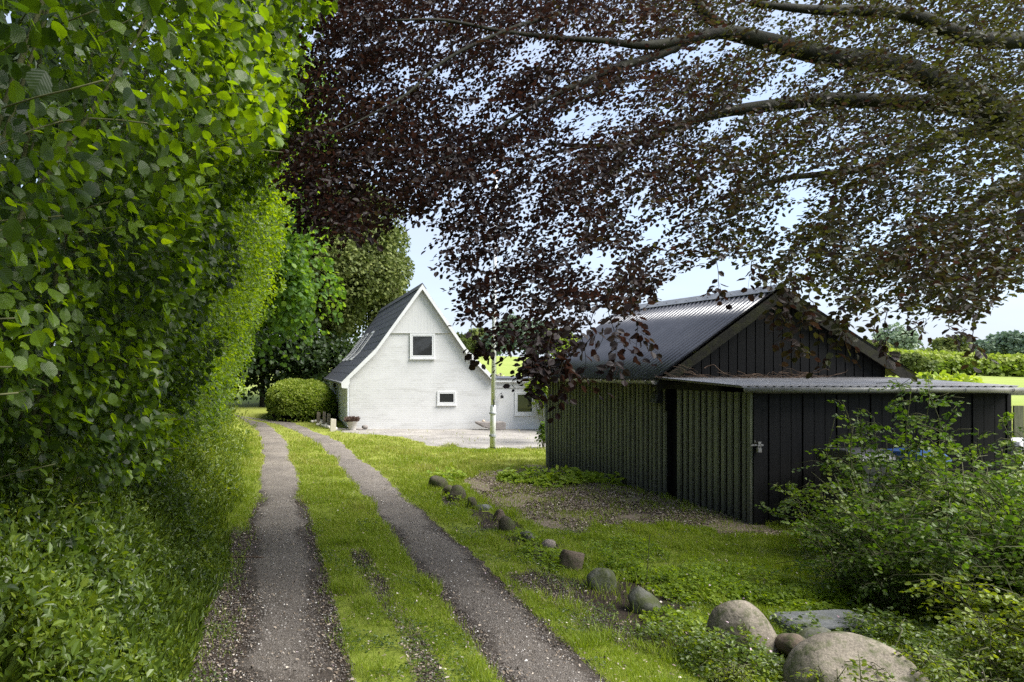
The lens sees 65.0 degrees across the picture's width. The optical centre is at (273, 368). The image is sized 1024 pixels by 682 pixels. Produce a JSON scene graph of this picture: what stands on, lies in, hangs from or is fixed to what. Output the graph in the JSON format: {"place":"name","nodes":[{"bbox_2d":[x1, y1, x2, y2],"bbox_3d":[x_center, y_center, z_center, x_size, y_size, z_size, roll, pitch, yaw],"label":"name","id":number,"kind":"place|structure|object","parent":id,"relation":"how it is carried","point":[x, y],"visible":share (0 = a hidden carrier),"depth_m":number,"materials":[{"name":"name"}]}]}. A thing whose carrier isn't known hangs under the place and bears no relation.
{"place":"outdoors","nodes":[
{"label":"outdoors","id":0,"kind":"place"},
{"bbox_2d":[234,414,340,681],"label":"track","id":1,"kind":"structure","parent":0,"point":[274,442],"depth_m":7.68,"materials":[{"name":"grey gravel"}]},
{"bbox_2d":[242,416,604,681],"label":"track","id":2,"kind":"structure","parent":0,"point":[336,448],"depth_m":7.71,"materials":[{"name":"grey gravel"}]},
{"bbox_2d":[184,447,656,681],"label":"track pebbles","id":3,"kind":"object","parent":2,"relation":"on","point":[462,608],"visible":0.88,"depth_m":6.60,"materials":[{"name":"grey gravel"}]},
{"bbox_2d":[4,0,1023,357],"label":"sky","id":4,"kind":"structure","parent":0,"point":[695,282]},
{"bbox_2d":[180,356,1023,681],"bbox_3d":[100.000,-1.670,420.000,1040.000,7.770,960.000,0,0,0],"label":"ground","id":5,"kind":"structure","parent":0,"point":[252,408],"depth_m":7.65,"materials":[{"name":"green plant"}]},
{"bbox_2d":[0,0,57,394],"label":"hazel bush","id":6,"kind":"object","parent":5,"relation":"on","point":[50,3],"visible":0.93,"depth_m":2.52,"materials":[{"name":"green plant"}]},
{"bbox_2d":[0,0,175,460],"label":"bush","id":7,"kind":"object","parent":5,"relation":"on","point":[21,108],"visible":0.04,"depth_m":10.63,"materials":[{"name":"green plant"}]},
{"bbox_2d":[0,383,255,681],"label":"verge herbs","id":8,"kind":"object","parent":5,"relation":"on","point":[76,610],"visible":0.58,"depth_m":5.27,"materials":[{"name":"green plant"}]},
{"bbox_2d":[0,405,258,681],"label":"verge grass","id":9,"kind":"structure","parent":5,"relation":"on","point":[7,656],"depth_m":6.51,"materials":[{"name":"green plant"}]},
{"bbox_2d":[0,0,290,623],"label":"hazel bush","id":10,"kind":"object","parent":5,"relation":"on","point":[38,203],"visible":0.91,"depth_m":3.92,"materials":[{"name":"green plant"}]},
{"bbox_2d":[0,0,315,491],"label":"hazel bush","id":11,"kind":"object","parent":5,"relation":"on","point":[192,421],"visible":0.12,"depth_m":9.93,"materials":[{"name":"green plant"}]},
{"bbox_2d":[0,0,337,587],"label":"hazel bush","id":12,"kind":"object","parent":5,"relation":"on","point":[168,321],"visible":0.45,"depth_m":5.95,"materials":[{"name":"green plant"}]},
{"bbox_2d":[91,12,307,458],"bbox_3d":[-2.356,-2.329,14.331,6.145,8.324,4.929,0,0,0],"label":"hazel bush","id":13,"kind":"object","parent":5,"relation":"on","point":[265,248],"visible":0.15,"depth_m":14.02,"materials":[{"name":"green plant"}]},
{"bbox_2d":[154,108,291,442],"bbox_3d":[-2.409,-2.006,18.651,5.866,7.673,5.177,0,0,0],"label":"hazel bush","id":14,"kind":"object","parent":5,"relation":"on","point":[243,326],"visible":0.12,"depth_m":18.30,"materials":[{"name":"green plant"}]},
{"bbox_2d":[173,182,291,420],"bbox_3d":[-2.224,-2.003,23.686,5.704,7.717,6.256,0,0,0],"label":"hazel bush","id":15,"kind":"object","parent":5,"relation":"on","point":[228,412],"visible":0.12,"depth_m":22.70,"materials":[{"name":"green plant"}]},
{"bbox_2d":[218,331,259,390],"bbox_3d":[-4.407,-0.926,38.796,7.519,7.304,6.655,0,0,0],"label":"dark tree","id":16,"kind":"object","parent":5,"relation":"on","point":[252,366],"depth_m":38.42,"materials":[{"name":"green plant"}]},
{"bbox_2d":[154,32,343,396],"bbox_3d":[-1.204,-6.759,34.463,9.183,18.422,10.048,0,0,0],"label":"maple tree","id":17,"kind":"object","parent":5,"relation":"on","point":[309,129],"visible":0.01,"depth_m":33.77,"materials":[{"name":"green plant"}]},
{"bbox_2d":[192,133,346,370],"bbox_3d":[-1.879,-3.635,28.562,8.648,11.157,8.877,0,0,-28],"label":"maple tree","id":18,"kind":"object","parent":5,"relation":"on","point":[302,288],"visible":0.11,"depth_m":27.43,"materials":[{"name":"green plant"}]},
{"bbox_2d":[227,302,336,406],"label":"dark tree","id":19,"kind":"object","parent":5,"relation":"on","point":[267,373],"visible":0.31,"depth_m":41.28,"materials":[{"name":"green plant"}]},
{"bbox_2d":[264,378,336,422],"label":"clipped hedge","id":20,"kind":"object","parent":5,"relation":"on","point":[295,399],"visible":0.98,"depth_m":31.03,"materials":[{"name":"green plant"}]},
{"bbox_2d":[317,412,319,422],"bbox_3d":[1.796,2.009,29.743,0.156,0.582,0.100,0,0,0],"label":"stake","id":21,"kind":"object","parent":5,"relation":"on","point":[318,417],"visible":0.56,"depth_m":29.70,"materials":[{"name":"grey wood"}]},
{"bbox_2d":[278,331,360,386],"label":"dark tree","id":22,"kind":"object","parent":5,"relation":"on","point":[334,352],"visible":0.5,"depth_m":41.07,"materials":[{"name":"green plant"}]},
{"bbox_2d":[322,411,325,423],"bbox_3d":[1.950,1.972,28.689,0.132,0.656,0.100,0,0,0],"label":"stake","id":23,"kind":"object","parent":5,"relation":"on","point":[324,417],"visible":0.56,"depth_m":28.65,"materials":[{"name":"grey wood"}]},
{"bbox_2d":[327,413,330,425],"bbox_3d":[2.086,1.996,28.189,0.149,0.608,0.100,0,0,0],"label":"stake","id":24,"kind":"object","parent":5,"relation":"on","point":[328,418],"visible":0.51,"depth_m":28.15,"materials":[{"name":"grey wood"}]},
{"bbox_2d":[330,419,335,431],"bbox_3d":[2.094,2.026,26.212,0.211,0.549,0.100,0,0,0],"label":"stake","id":25,"kind":"object","parent":5,"relation":"on","point":[332,425],"visible":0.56,"depth_m":26.17,"materials":[{"name":"brown wood"}]},
{"bbox_2d":[296,183,414,344],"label":"beech tree","id":26,"kind":"object","parent":5,"relation":"on","point":[375,281],"visible":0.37,"depth_m":43.12,"materials":[{"name":"green plant"}]},
{"bbox_2d":[183,491,582,681],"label":"fallen leaves","id":27,"kind":"object","parent":5,"relation":"on","point":[328,612],"visible":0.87,"depth_m":6.59,"materials":[{"name":"brown plant"}]},
{"bbox_2d":[323,283,544,428],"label":"white house","id":28,"kind":"structure","parent":5,"relation":"on","point":[402,364],"depth_m":26.95,"materials":[{"name":"brick"}]},
{"bbox_2d":[342,335,363,360],"bbox_3d":[3.968,-0.986,37.384,1.067,1.281,0.856,0,0,0],"label":"roof window","id":29,"kind":"structure","parent":28,"relation":"in","point":[357,343],"depth_m":37.00,"materials":[{"name":"white paint"}]},
{"bbox_2d":[345,334,367,360],"bbox_3d":[3.932,-0.986,35.284,1.067,1.281,0.856,0,0,0],"label":"roof window","id":30,"kind":"structure","parent":28,"relation":"in","point":[366,335],"depth_m":35.20,"materials":[{"name":"white paint"}]},
{"bbox_2d":[349,331,374,359],"bbox_3d":[3.890,-0.986,32.884,1.067,1.281,0.856,0,0,0],"label":"roof window","id":31,"kind":"structure","parent":28,"relation":"in","point":[372,332],"depth_m":32.71,"materials":[{"name":"white paint"}]},
{"bbox_2d":[409,333,434,358],"bbox_3d":[5.354,-0.785,26.912,0.930,0.930,0.062,0,0,1],"label":"window","id":32,"kind":"structure","parent":28,"relation":"in","point":[422,345],"depth_m":26.93,"materials":[{"name":"white paint"}]},
{"bbox_2d":[437,391,456,405],"bbox_3d":[6.224,1.083,26.915,0.710,0.515,0.062,0,0,1],"label":"window","id":33,"kind":"structure","parent":28,"relation":"in","point":[444,398],"depth_m":26.92,"materials":[{"name":"white paint"}]},
{"bbox_2d":[514,392,535,415],"bbox_3d":[9.020,1.270,26.892,0.760,0.860,0.062,0,0,1],"label":"window","id":34,"kind":"structure","parent":28,"relation":"in","point":[523,407],"depth_m":26.91,"materials":[{"name":"white paint"}]},
{"bbox_2d":[428,475,447,487],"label":"field stone","id":35,"kind":"object","parent":5,"relation":"on","point":[438,481],"visible":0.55,"depth_m":13.66,"materials":[{"name":"grey stone"}]},
{"bbox_2d":[337,428,541,448],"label":"gravel yard","id":36,"kind":"structure","parent":5,"relation":"on","point":[438,437],"depth_m":24.07,"materials":[{"name":"grey gravel"}]},
{"bbox_2d":[342,415,360,429],"bbox_3d":[2.771,1.932,26.558,0.679,0.536,0.682,0,0,0],"label":"flower pot","id":37,"kind":"object","parent":36,"relation":"on","point":[352,421],"visible":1,"depth_m":26.41,"materials":[{"name":"white ceramic"}]},
{"bbox_2d":[475,421,505,429],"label":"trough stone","id":38,"kind":"object","parent":36,"relation":"on","point":[500,425],"visible":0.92,"depth_m":26.35,"materials":[{"name":"beige stone"}]},
{"bbox_2d":[489,172,497,447],"bbox_3d":[5.989,-1.575,20.346,0.266,7.651,0.204,0,0,0],"label":"flagpole","id":39,"kind":"object","parent":36,"relation":"on","point":[492,413],"visible":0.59,"depth_m":20.30,"materials":[{"name":"white metal"}]},
{"bbox_2d":[442,485,451,494],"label":"field stone","id":40,"kind":"object","parent":5,"relation":"on","point":[446,489],"visible":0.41,"depth_m":12.91,"materials":[{"name":"grey stone"}]},
{"bbox_2d":[448,485,465,501],"bbox_3d":[3.056,2.129,12.435,0.273,0.401,0.323,0,0,23],"label":"field stone","id":41,"kind":"object","parent":5,"relation":"on","point":[457,490],"visible":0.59,"depth_m":12.34,"materials":[{"name":"grey stone"}]},
{"bbox_2d":[456,331,474,351],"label":"tree","id":42,"kind":"object","parent":5,"relation":"on","point":[466,342],"visible":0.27,"depth_m":111.44,"materials":[{"name":"green plant"}]},
{"bbox_2d":[467,497,476,508],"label":"field stone","id":43,"kind":"object","parent":5,"relation":"on","point":[472,501],"visible":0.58,"depth_m":11.77,"materials":[{"name":"grey stone"}]},
{"bbox_2d":[468,327,485,353],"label":"tree","id":44,"kind":"object","parent":5,"relation":"on","point":[475,331],"visible":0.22,"depth_m":115.20,"materials":[{"name":"green plant"}]},
{"bbox_2d":[476,504,491,510],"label":"field stone","id":45,"kind":"object","parent":5,"relation":"on","point":[484,506],"visible":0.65,"depth_m":11.63,"materials":[{"name":"grey stone"}]},
{"bbox_2d":[478,329,504,355],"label":"tree","id":46,"kind":"object","parent":5,"relation":"on","point":[488,342],"visible":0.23,"depth_m":111.29,"materials":[{"name":"green plant"}]},
{"bbox_2d":[493,509,504,521],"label":"field stone","id":47,"kind":"object","parent":5,"relation":"on","point":[498,514],"visible":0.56,"depth_m":10.80,"materials":[{"name":"grey stone"}]},
{"bbox_2d":[499,515,515,533],"bbox_3d":[3.155,2.155,10.129,0.230,0.355,0.247,0,0,0],"label":"field stone","id":48,"kind":"object","parent":5,"relation":"on","point":[506,523],"visible":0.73,"depth_m":10.04,"materials":[{"name":"grey stone"}]},
{"bbox_2d":[498,312,526,355],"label":"tree","id":49,"kind":"object","parent":5,"relation":"on","point":[507,335],"visible":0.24,"depth_m":116.72,"materials":[{"name":"green plant"}]},
{"bbox_2d":[420,462,632,487],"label":"broadleaf weeds","id":50,"kind":"object","parent":5,"relation":"on","point":[544,478],"visible":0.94,"depth_m":14.20,"materials":[{"name":"green plant"}]},
{"bbox_2d":[518,531,534,541],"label":"field stone","id":51,"kind":"object","parent":5,"relation":"on","point":[527,537],"visible":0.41,"depth_m":9.49,"materials":[{"name":"grey stone"}]},
{"bbox_2d":[516,318,545,355],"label":"tree","id":52,"kind":"object","parent":5,"relation":"on","point":[536,330],"visible":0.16,"depth_m":117.04,"materials":[{"name":"green plant"}]},
{"bbox_2d":[523,377,547,442],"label":"leafy bush","id":53,"kind":"object","parent":5,"relation":"on","point":[544,389],"visible":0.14,"depth_m":21.75,"materials":[{"name":"green plant"}]},
{"bbox_2d":[535,421,544,446],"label":"leafy bush","id":54,"kind":"object","parent":5,"relation":"on","point":[541,436],"visible":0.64,"depth_m":20.48,"materials":[{"name":"green plant"}]},
{"bbox_2d":[542,539,555,547],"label":"field stone","id":55,"kind":"object","parent":5,"relation":"on","point":[548,542],"visible":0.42,"depth_m":9.03,"materials":[{"name":"grey stone"}]},
{"bbox_2d":[531,331,577,416],"bbox_3d":[10.592,0.442,26.006,2.888,3.625,2.592,0,0,0],"label":"yellow green bush","id":56,"kind":"object","parent":5,"relation":"on","point":[533,403],"depth_m":26.36,"materials":[{"name":"green plant"}]},
{"bbox_2d":[542,328,580,354],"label":"tree","id":57,"kind":"object","parent":5,"relation":"on","point":[555,343],"visible":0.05,"depth_m":113.32,"materials":[{"name":"green plant"}]},
{"bbox_2d":[557,549,584,572],"bbox_3d":[3.272,2.178,8.208,0.283,0.397,0.277,0,0,-42],"label":"field stone","id":58,"kind":"object","parent":5,"relation":"on","point":[573,560],"visible":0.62,"depth_m":8.11,"materials":[{"name":"grey stone"}]},
{"bbox_2d":[187,458,955,681],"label":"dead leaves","id":59,"kind":"object","parent":5,"relation":"on","point":[236,660],"visible":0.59,"depth_m":6.97,"materials":[{"name":"brown plant"}]},
{"bbox_2d":[189,444,997,681],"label":"lawn weeds","id":60,"kind":"object","parent":5,"relation":"on","point":[424,647],"visible":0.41,"depth_m":6.34,"materials":[{"name":"green plant"}]},
{"bbox_2d":[586,568,616,591],"bbox_3d":[3.299,2.153,7.534,0.300,0.316,0.230,0,0,0],"label":"field stone","id":61,"kind":"object","parent":5,"relation":"on","point":[603,575],"visible":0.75,"depth_m":7.46,"materials":[{"name":"grey stone"}]},
{"bbox_2d":[628,586,660,614],"bbox_3d":[3.374,2.149,6.829,0.290,0.327,0.249,0,0,0],"label":"field stone","id":62,"kind":"object","parent":5,"relation":"on","point":[641,598],"visible":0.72,"depth_m":6.76,"materials":[{"name":"grey stone"}]},
{"bbox_2d":[268,0,1023,422],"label":"copper beech","id":63,"kind":"object","parent":5,"relation":"on","point":[992,112],"visible":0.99,"depth_m":7.07,"materials":[{"name":"purple plant"}]},
{"bbox_2d":[646,535,649,583],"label":"plant stem","id":64,"kind":"object","parent":5,"relation":"on","point":[648,559],"visible":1,"depth_m":7.66,"materials":[{"name":"green plant"}]},
{"bbox_2d":[467,465,845,536],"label":"wood chips","id":65,"kind":"object","parent":5,"relation":"on","point":[567,506],"visible":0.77,"depth_m":11.82,"materials":[{"name":"brown wood"}]},
{"bbox_2d":[444,490,875,640],"bbox_3d":[3.926,2.097,9.568,2.550,0.270,7.004,0,0,-9],"label":"ground cover","id":66,"kind":"object","parent":5,"relation":"on","point":[797,592],"visible":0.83,"depth_m":7.41,"materials":[{"name":"green plant"}]},
{"bbox_2d":[706,600,780,659],"bbox_3d":[3.696,2.139,5.911,0.529,0.652,0.476,0,0,0],"label":"boulder","id":67,"kind":"object","parent":5,"relation":"on","point":[732,612],"visible":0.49,"depth_m":5.77,"materials":[{"name":"beige stone"}]},
{"bbox_2d":[675,619,862,681],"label":"herb clump","id":68,"kind":"object","parent":5,"relation":"on","point":[732,675],"visible":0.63,"depth_m":5.13,"materials":[{"name":"green plant"}]},
{"bbox_2d":[528,284,1023,524],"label":"black shed","id":69,"kind":"structure","parent":5,"relation":"on","point":[737,446],"depth_m":12.24,"materials":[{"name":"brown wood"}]},
{"bbox_2d":[673,389,676,499],"bbox_3d":[6.615,1.310,12.239,0.025,2.180,0.283,0,0,-6],"label":"recessed door","id":70,"kind":"structure","parent":69,"relation":"in","point":[674,390],"depth_m":12.31,"materials":[{"name":"black wood"}]},
{"bbox_2d":[654,364,847,377],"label":"dead vine","id":71,"kind":"object","parent":69,"relation":"on","point":[803,375],"visible":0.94,"depth_m":12.15,"materials":[{"name":"brown plant"}]},
{"bbox_2d":[775,633,802,654],"bbox_3d":[3.901,2.075,5.660,0.186,0.165,0.208,0,0,0],"label":"boulder","id":72,"kind":"object","parent":5,"relation":"on","point":[785,643],"visible":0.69,"depth_m":5.62,"materials":[{"name":"brown stone"}]},
{"bbox_2d":[798,627,830,638],"bbox_3d":[4.148,2.122,5.779,0.320,0.271,0.236,0,0,0],"label":"boulder","id":73,"kind":"object","parent":5,"relation":"on","point":[805,633],"visible":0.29,"depth_m":5.75,"materials":[{"name":"grey stone"}]},
{"bbox_2d":[770,609,880,633],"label":"stone slab","id":74,"kind":"structure","parent":5,"relation":"on","point":[829,619],"depth_m":6.20,"materials":[{"name":"grey stone"}]},
{"bbox_2d":[634,553,1023,681],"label":"dark ground cover","id":75,"kind":"object","parent":5,"relation":"on","point":[923,634],"visible":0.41,"depth_m":5.67,"materials":[{"name":"green plant"}]},
{"bbox_2d":[755,477,906,556],"bbox_3d":[6.611,1.832,8.891,1.480,0.961,1.389,0,0,16],"label":"leafy shrub","id":76,"kind":"object","parent":5,"relation":"on","point":[793,503],"visible":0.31,"depth_m":9.04,"materials":[{"name":"green plant"}]},
{"bbox_2d":[781,631,927,681],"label":"boulder","id":77,"kind":"object","parent":5,"relation":"on","point":[829,653],"visible":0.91,"depth_m":5.03,"materials":[{"name":"beige stone"}]},
{"bbox_2d":[815,447,899,527],"bbox_3d":[7.655,1.624,9.873,0.600,1.148,0.706,0,0,-11],"label":"waste bin","id":78,"kind":"object","parent":5,"relation":"on","point":[840,453],"visible":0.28,"depth_m":9.78,"materials":[{"name":"plastic"}]},
{"bbox_2d":[866,338,894,349],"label":"tree","id":79,"kind":"object","parent":5,"relation":"on","point":[876,344],"visible":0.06,"depth_m":97.10,"materials":[{"name":"green plant"}]},
{"bbox_2d":[792,373,977,550],"bbox_3d":[6.866,1.178,8.252,1.577,2.251,1.710,0,0,0],"label":"leafy shrub","id":80,"kind":"object","parent":5,"relation":"on","point":[924,483],"visible":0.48,"depth_m":8.35,"materials":[{"name":"green plant"}]},
{"bbox_2d":[771,502,1004,619],"bbox_3d":[5.677,1.819,7.074,1.651,0.994,1.753,0,0,0],"label":"leafy shrub","id":81,"kind":"object","parent":5,"relation":"on","point":[891,593],"visible":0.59,"depth_m":6.83,"materials":[{"name":"green plant"}]},
{"bbox_2d":[871,322,923,349],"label":"tree","id":82,"kind":"object","parent":5,"relation":"on","point":[907,341],"visible":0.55,"depth_m":98.70,"materials":[{"name":"green plant"}]},
{"bbox_2d":[890,352,937,372],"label":"field bush","id":83,"kind":"object","parent":5,"relation":"on","point":[916,362],"visible":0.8,"depth_m":71.05,"materials":[{"name":"green plant"}]},
{"bbox_2d":[805,443,1023,633],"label":"leafy shrub","id":84,"kind":"object","parent":5,"relation":"on","point":[884,532],"visible":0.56,"depth_m":6.64,"materials":[{"name":"green plant"}]},
{"bbox_2d":[887,447,951,530],"bbox_3d":[8.259,1.624,9.770,0.600,1.148,0.706,0,0,-29],"label":"waste bin","id":85,"kind":"object","parent":5,"relation":"on","point":[897,451],"visible":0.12,"depth_m":9.57,"materials":[{"name":"plastic"}]},
{"bbox_2d":[845,649,1011,681],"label":"herb clump","id":86,"kind":"object","parent":5,"relation":"on","point":[863,662],"visible":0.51,"depth_m":4.83,"materials":[{"name":"green plant"}]},
{"bbox_2d":[889,370,983,382],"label":"yellow green bush","id":87,"kind":"object","parent":5,"relation":"on","point":[949,377],"visible":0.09,"depth_m":23.85,"materials":[{"name":"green plant"}]},
{"bbox_2d":[866,616,1023,681],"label":"herb clump","id":88,"kind":"object","parent":5,"relation":"on","point":[927,666],"visible":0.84,"depth_m":5.11,"materials":[{"name":"green plant"}]},
{"bbox_2d":[866,466,1023,566],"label":"leafy shrub","id":89,"kind":"object","parent":5,"relation":"on","point":[892,470],"visible":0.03,"depth_m":7.76,"materials":[{"name":"green plant"}]},
{"bbox_2d":[872,454,1023,590],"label":"leafy shrub","id":90,"kind":"object","parent":5,"relation":"on","point":[967,480],"visible":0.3,"depth_m":6.89,"materials":[{"name":"green plant"}]},
{"bbox_2d":[928,335,975,353],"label":"tree","id":91,"kind":"object","parent":5,"relation":"on","point":[940,343],"visible":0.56,"depth_m":91.03,"materials":[{"name":"green plant"}]},
{"bbox_2d":[887,347,1023,376],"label":"field hedge","id":92,"kind":"object","parent":5,"relation":"on","point":[954,362],"visible":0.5,"depth_m":78.53,"materials":[{"name":"green plant"}]},
{"bbox_2d":[900,557,1023,677],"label":"leafy shrub","id":93,"kind":"object","parent":5,"relation":"on","point":[994,621],"visible":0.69,"depth_m":5.79,"materials":[{"name":"green plant"}]},
{"bbox_2d":[920,496,1023,636],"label":"leafy shrub","id":94,"kind":"object","parent":5,"relation":"on","point":[1016,564],"visible":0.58,"depth_m":6.13,"materials":[{"name":"green plant"}]},
{"bbox_2d":[946,412,1023,531],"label":"leafy shrub","id":95,"kind":"object","parent":5,"relation":"on","point":[973,453],"visible":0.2,"depth_m":8.38,"materials":[{"name":"green plant"}]},
{"bbox_2d":[966,332,1005,354],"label":"tree","id":96,"kind":"object","parent":5,"relation":"on","point":[987,346],"visible":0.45,"depth_m":98.25,"materials":[{"name":"green plant"}]},
{"bbox_2d":[968,417,1023,503],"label":"leafy shrub","id":97,"kind":"object","parent":5,"relation":"on","point":[985,435],"visible":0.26,"depth_m":9.55,"materials":[{"name":"green plant"}]},
{"bbox_2d":[991,330,1023,354],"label":"tree","id":98,"kind":"object","parent":5,"relation":"on","point":[1013,343],"visible":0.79,"depth_m":96.95,"materials":[{"name":"green plant"}]},
{"bbox_2d":[1007,393,1023,437],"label":"wooden fence","id":99,"kind":"object","parent":5,"relation":"on","point":[1018,419],"visible":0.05,"depth_m":11.65,"materials":[{"name":"wood"}]},
{"bbox_2d":[1011,438,1023,489],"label":"storage box","id":100,"kind":"object","parent":5,"relation":"on","point":[1018,441],"visible":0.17,"depth_m":10.86,"materials":[{"name":"white paint"}]}
]}

